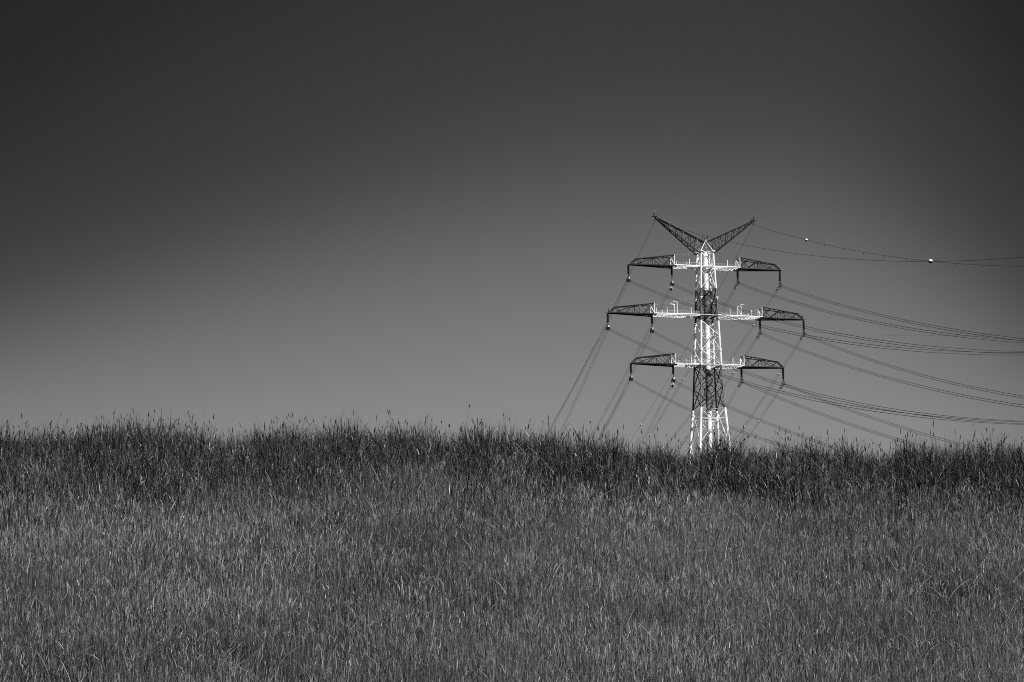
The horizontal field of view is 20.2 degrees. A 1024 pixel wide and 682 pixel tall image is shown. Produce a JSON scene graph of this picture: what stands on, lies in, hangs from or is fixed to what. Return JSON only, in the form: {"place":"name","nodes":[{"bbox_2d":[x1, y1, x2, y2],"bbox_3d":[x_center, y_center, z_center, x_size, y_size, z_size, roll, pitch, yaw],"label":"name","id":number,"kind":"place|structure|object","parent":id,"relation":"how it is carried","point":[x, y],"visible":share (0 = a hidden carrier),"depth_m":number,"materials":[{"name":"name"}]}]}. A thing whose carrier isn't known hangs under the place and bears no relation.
{"place":"outdoors","nodes":[
{"label":"outdoors","id":0,"kind":"place"},
{"bbox_2d":[0,403,1023,546],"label":"tall grass","id":1,"kind":"structure","parent":0,"point":[908,464],"depth_m":47.91,"materials":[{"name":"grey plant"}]},
{"bbox_2d":[0,0,1023,467],"label":"sky","id":2,"kind":"structure","parent":0,"point":[244,212],"materials":[{"name":"grey"}]},
{"bbox_2d":[0,439,1023,681],"bbox_3d":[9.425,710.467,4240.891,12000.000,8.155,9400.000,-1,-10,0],"label":"ground","id":3,"kind":"structure","parent":0,"point":[486,620],"depth_m":39.79,"materials":[{"name":"grey plant"}]},
{"bbox_2d":[605,211,805,459],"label":"transmission tower","id":4,"kind":"structure","parent":3,"relation":"on","point":[706,266],"depth_m":1064.98,"materials":[{"name":"white metal"}]},
{"bbox_2d":[548,221,654,432],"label":"earth wire","id":5,"kind":"object","parent":4,"relation":"attached to","point":[614,305],"visible":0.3,"depth_m":1127.61,"materials":[{"name":"grey metal"}]},
{"bbox_2d":[606,313,609,329],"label":"insulator string","id":6,"kind":"object","parent":4,"relation":"hanging from","point":[608,326],"visible":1,"depth_m":1055.35,"materials":[{"name":"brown glass"}]},
{"bbox_2d":[557,330,608,439],"bbox_3d":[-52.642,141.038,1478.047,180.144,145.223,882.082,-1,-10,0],"label":"conductor bundle","id":7,"kind":"object","parent":6,"relation":"hanging from","point":[581,384],"visible":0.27,"depth_m":1094.74,"materials":[{"name":"grey metal"}]},
{"bbox_2d":[608,328,1023,424],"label":"conductor bundle","id":8,"kind":"object","parent":6,"relation":"hanging from","point":[815,398],"visible":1,"depth_m":851.62,"materials":[{"name":"grey metal"}]},
{"bbox_2d":[626,265,630,281],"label":"insulator string","id":9,"kind":"object","parent":4,"relation":"hanging from","point":[628,279],"visible":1,"depth_m":1060.53,"materials":[{"name":"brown glass"}]},
{"bbox_2d":[547,283,628,433],"bbox_3d":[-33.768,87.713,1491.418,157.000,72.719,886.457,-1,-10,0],"label":"conductor bundle","id":10,"kind":"object","parent":9,"relation":"hanging from","point":[587,360],"visible":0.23,"depth_m":1134.64,"materials":[{"name":"grey metal"}]},
{"bbox_2d":[631,280,1023,354],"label":"conductor bundle","id":11,"kind":"object","parent":9,"relation":"hanging from","point":[822,337],"visible":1,"depth_m":871.84,"materials":[{"name":"grey metal"}]},
{"bbox_2d":[629,364,632,380],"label":"insulator string","id":12,"kind":"object","parent":4,"relation":"hanging from","point":[630,378],"visible":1,"depth_m":1054.54,"materials":[{"name":"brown glass"}]},
{"bbox_2d":[597,381,629,441],"bbox_3d":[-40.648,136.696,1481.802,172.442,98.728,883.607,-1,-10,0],"label":"conductor bundle","id":13,"kind":"object","parent":12,"relation":"hanging from","point":[614,411],"visible":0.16,"depth_m":1079.85,"materials":[{"name":"grey metal"}]},
{"bbox_2d":[632,380,837,459],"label":"conductor bundle","id":14,"kind":"object","parent":12,"relation":"hanging from","point":[709,417],"visible":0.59,"depth_m":965.22,"materials":[{"name":"grey metal"}]},
{"bbox_2d":[650,315,653,332],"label":"insulator string","id":15,"kind":"object","parent":4,"relation":"hanging from","point":[651,330],"visible":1,"depth_m":1059.83,"materials":[{"name":"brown glass"}]},
{"bbox_2d":[600,333,652,435],"bbox_3d":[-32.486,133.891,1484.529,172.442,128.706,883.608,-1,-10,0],"label":"conductor bundle","id":16,"kind":"object","parent":15,"relation":"hanging from","point":[630,375],"visible":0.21,"depth_m":1092.43,"materials":[{"name":"grey metal"}]},
{"bbox_2d":[653,331,1020,423],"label":"conductor bundle","id":17,"kind":"object","parent":15,"relation":"hanging from","point":[831,396],"visible":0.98,"depth_m":885.77,"materials":[{"name":"grey metal"}]},
{"bbox_2d":[669,267,673,290],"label":"insulator string","id":18,"kind":"object","parent":4,"relation":"hanging from","point":[671,282],"visible":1,"depth_m":1064.21,"materials":[{"name":"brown glass"}]},
{"bbox_2d":[586,286,671,444],"bbox_3d":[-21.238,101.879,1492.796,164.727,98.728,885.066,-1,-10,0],"label":"conductor bundle","id":19,"kind":"object","parent":18,"relation":"hanging from","point":[627,370],"visible":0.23,"depth_m":1136.04,"materials":[{"name":"grey metal"}]},
{"bbox_2d":[673,285,1023,353],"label":"conductor bundle","id":20,"kind":"object","parent":18,"relation":"hanging from","point":[835,332],"visible":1,"depth_m":905.04,"materials":[{"name":"grey metal"}]},
{"bbox_2d":[671,365,674,387],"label":"insulator string","id":21,"kind":"object","parent":4,"relation":"hanging from","point":[672,381],"visible":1,"depth_m":1058.49,"materials":[{"name":"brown glass"}]},
{"bbox_2d":[636,387,671,451],"bbox_3d":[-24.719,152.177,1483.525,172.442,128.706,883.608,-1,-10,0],"label":"conductor bundle","id":22,"kind":"object","parent":21,"relation":"hanging from","point":[656,413],"visible":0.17,"depth_m":1081.80,"materials":[{"name":"grey metal"}]},
{"bbox_2d":[673,380,871,460],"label":"conductor bundle","id":23,"kind":"object","parent":21,"relation":"hanging from","point":[750,415],"visible":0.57,"depth_m":976.12,"materials":[{"name":"grey metal"}]},
{"bbox_2d":[630,227,751,441],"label":"earth wire","id":24,"kind":"object","parent":4,"relation":"attached to","point":[691,338],"visible":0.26,"depth_m":1167.23,"materials":[{"name":"grey metal"}]},
{"bbox_2d":[734,269,738,288],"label":"insulator string","id":25,"kind":"object","parent":4,"relation":"hanging from","point":[737,274],"visible":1,"depth_m":1071.93,"materials":[{"name":"black glass"}]},
{"bbox_2d":[637,286,735,452],"bbox_3d":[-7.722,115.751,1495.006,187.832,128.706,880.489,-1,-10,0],"label":"conductor bundle","id":26,"kind":"object","parent":25,"relation":"hanging from","point":[682,378],"visible":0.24,"depth_m":1157.74,"materials":[{"name":"grey metal"}]},
{"bbox_2d":[738,282,1023,342],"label":"conductor bundle","id":27,"kind":"object","parent":25,"relation":"hanging from","point":[876,321],"visible":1,"depth_m":940.83,"materials":[{"name":"grey metal"}]},
{"bbox_2d":[738,367,743,387],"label":"insulator string","id":28,"kind":"object","parent":4,"relation":"hanging from","point":[741,375],"visible":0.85,"depth_m":1065.89,"materials":[{"name":"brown glass"}]},
{"bbox_2d":[742,381,940,452],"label":"conductor bundle","id":29,"kind":"object","parent":28,"relation":"hanging from","point":[835,418],"visible":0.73,"depth_m":976.83,"materials":[{"name":"grey metal"}]},
{"bbox_2d":[756,319,760,338],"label":"insulator string","id":30,"kind":"object","parent":4,"relation":"hanging from","point":[759,328],"visible":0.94,"depth_m":1071.10,"materials":[{"name":"black glass"}]},
{"bbox_2d":[675,336,759,451],"bbox_3d":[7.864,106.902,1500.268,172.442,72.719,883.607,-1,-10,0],"label":"conductor bundle","id":31,"kind":"object","parent":30,"relation":"hanging from","point":[726,383],"visible":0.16,"depth_m":1107.98,"materials":[{"name":"grey metal"}]},
{"bbox_2d":[760,333,1023,407],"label":"conductor bundle","id":32,"kind":"object","parent":30,"relation":"hanging from","point":[898,379],"visible":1,"depth_m":939.66,"materials":[{"name":"grey metal"}]},
{"bbox_2d":[776,271,782,291],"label":"insulator string","id":33,"kind":"object","parent":4,"relation":"hanging from","point":[779,280],"visible":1,"depth_m":1076.23,"materials":[{"name":"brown glass"}]},
{"bbox_2d":[666,287,780,445],"bbox_3d":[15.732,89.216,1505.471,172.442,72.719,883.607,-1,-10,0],"label":"conductor bundle","id":34,"kind":"object","parent":33,"relation":"hanging from","point":[727,363],"visible":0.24,"depth_m":1140.89,"materials":[{"name":"grey metal"}]},
{"bbox_2d":[782,285,1023,340],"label":"conductor bundle","id":35,"kind":"object","parent":33,"relation":"hanging from","point":[904,319],"visible":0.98,"depth_m":960.98,"materials":[{"name":"grey metal"}]},
{"bbox_2d":[779,369,785,389],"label":"insulator string","id":36,"kind":"object","parent":4,"relation":"hanging from","point":[783,378],"visible":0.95,"depth_m":1070.13,"materials":[{"name":"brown glass"}]},
{"bbox_2d":[742,387,782,446],"bbox_3d":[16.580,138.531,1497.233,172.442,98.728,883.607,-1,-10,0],"label":"conductor bundle","id":37,"kind":"object","parent":36,"relation":"hanging from","point":[757,421],"visible":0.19,"depth_m":1104.87,"materials":[{"name":"grey metal"}]},
{"bbox_2d":[784,383,1006,456],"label":"conductor bundle","id":38,"kind":"object","parent":36,"relation":"hanging from","point":[880,419],"visible":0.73,"depth_m":972.93,"materials":[{"name":"grey metal"}]},
{"bbox_2d":[800,320,805,339],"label":"insulator string","id":39,"kind":"object","parent":4,"relation":"hanging from","point":[803,324],"visible":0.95,"depth_m":1075.63,"materials":[{"name":"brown glass"}]},
{"bbox_2d":[732,340,801,443],"bbox_3d":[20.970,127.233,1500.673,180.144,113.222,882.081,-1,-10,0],"label":"conductor bundle","id":40,"kind":"object","parent":39,"relation":"hanging from","point":[767,391],"visible":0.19,"depth_m":1121.12,"materials":[{"name":"grey metal"}]},
{"bbox_2d":[803,333,1021,397],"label":"conductor bundle","id":41,"kind":"object","parent":39,"relation":"hanging from","point":[919,373],"visible":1,"depth_m":967.81,"materials":[{"name":"grey metal"}]},
{"bbox_2d":[657,221,1021,261],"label":"earth wire","id":42,"kind":"object","parent":4,"relation":"attached to","point":[856,259],"visible":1,"depth_m":870.65,"materials":[{"name":"grey metal"}]},
{"bbox_2d":[762,227,1011,267],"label":"earth wire","id":43,"kind":"object","parent":4,"relation":"attached to","point":[890,256],"visible":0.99,"depth_m":952.56,"materials":[{"name":"grey metal"}]}
]}

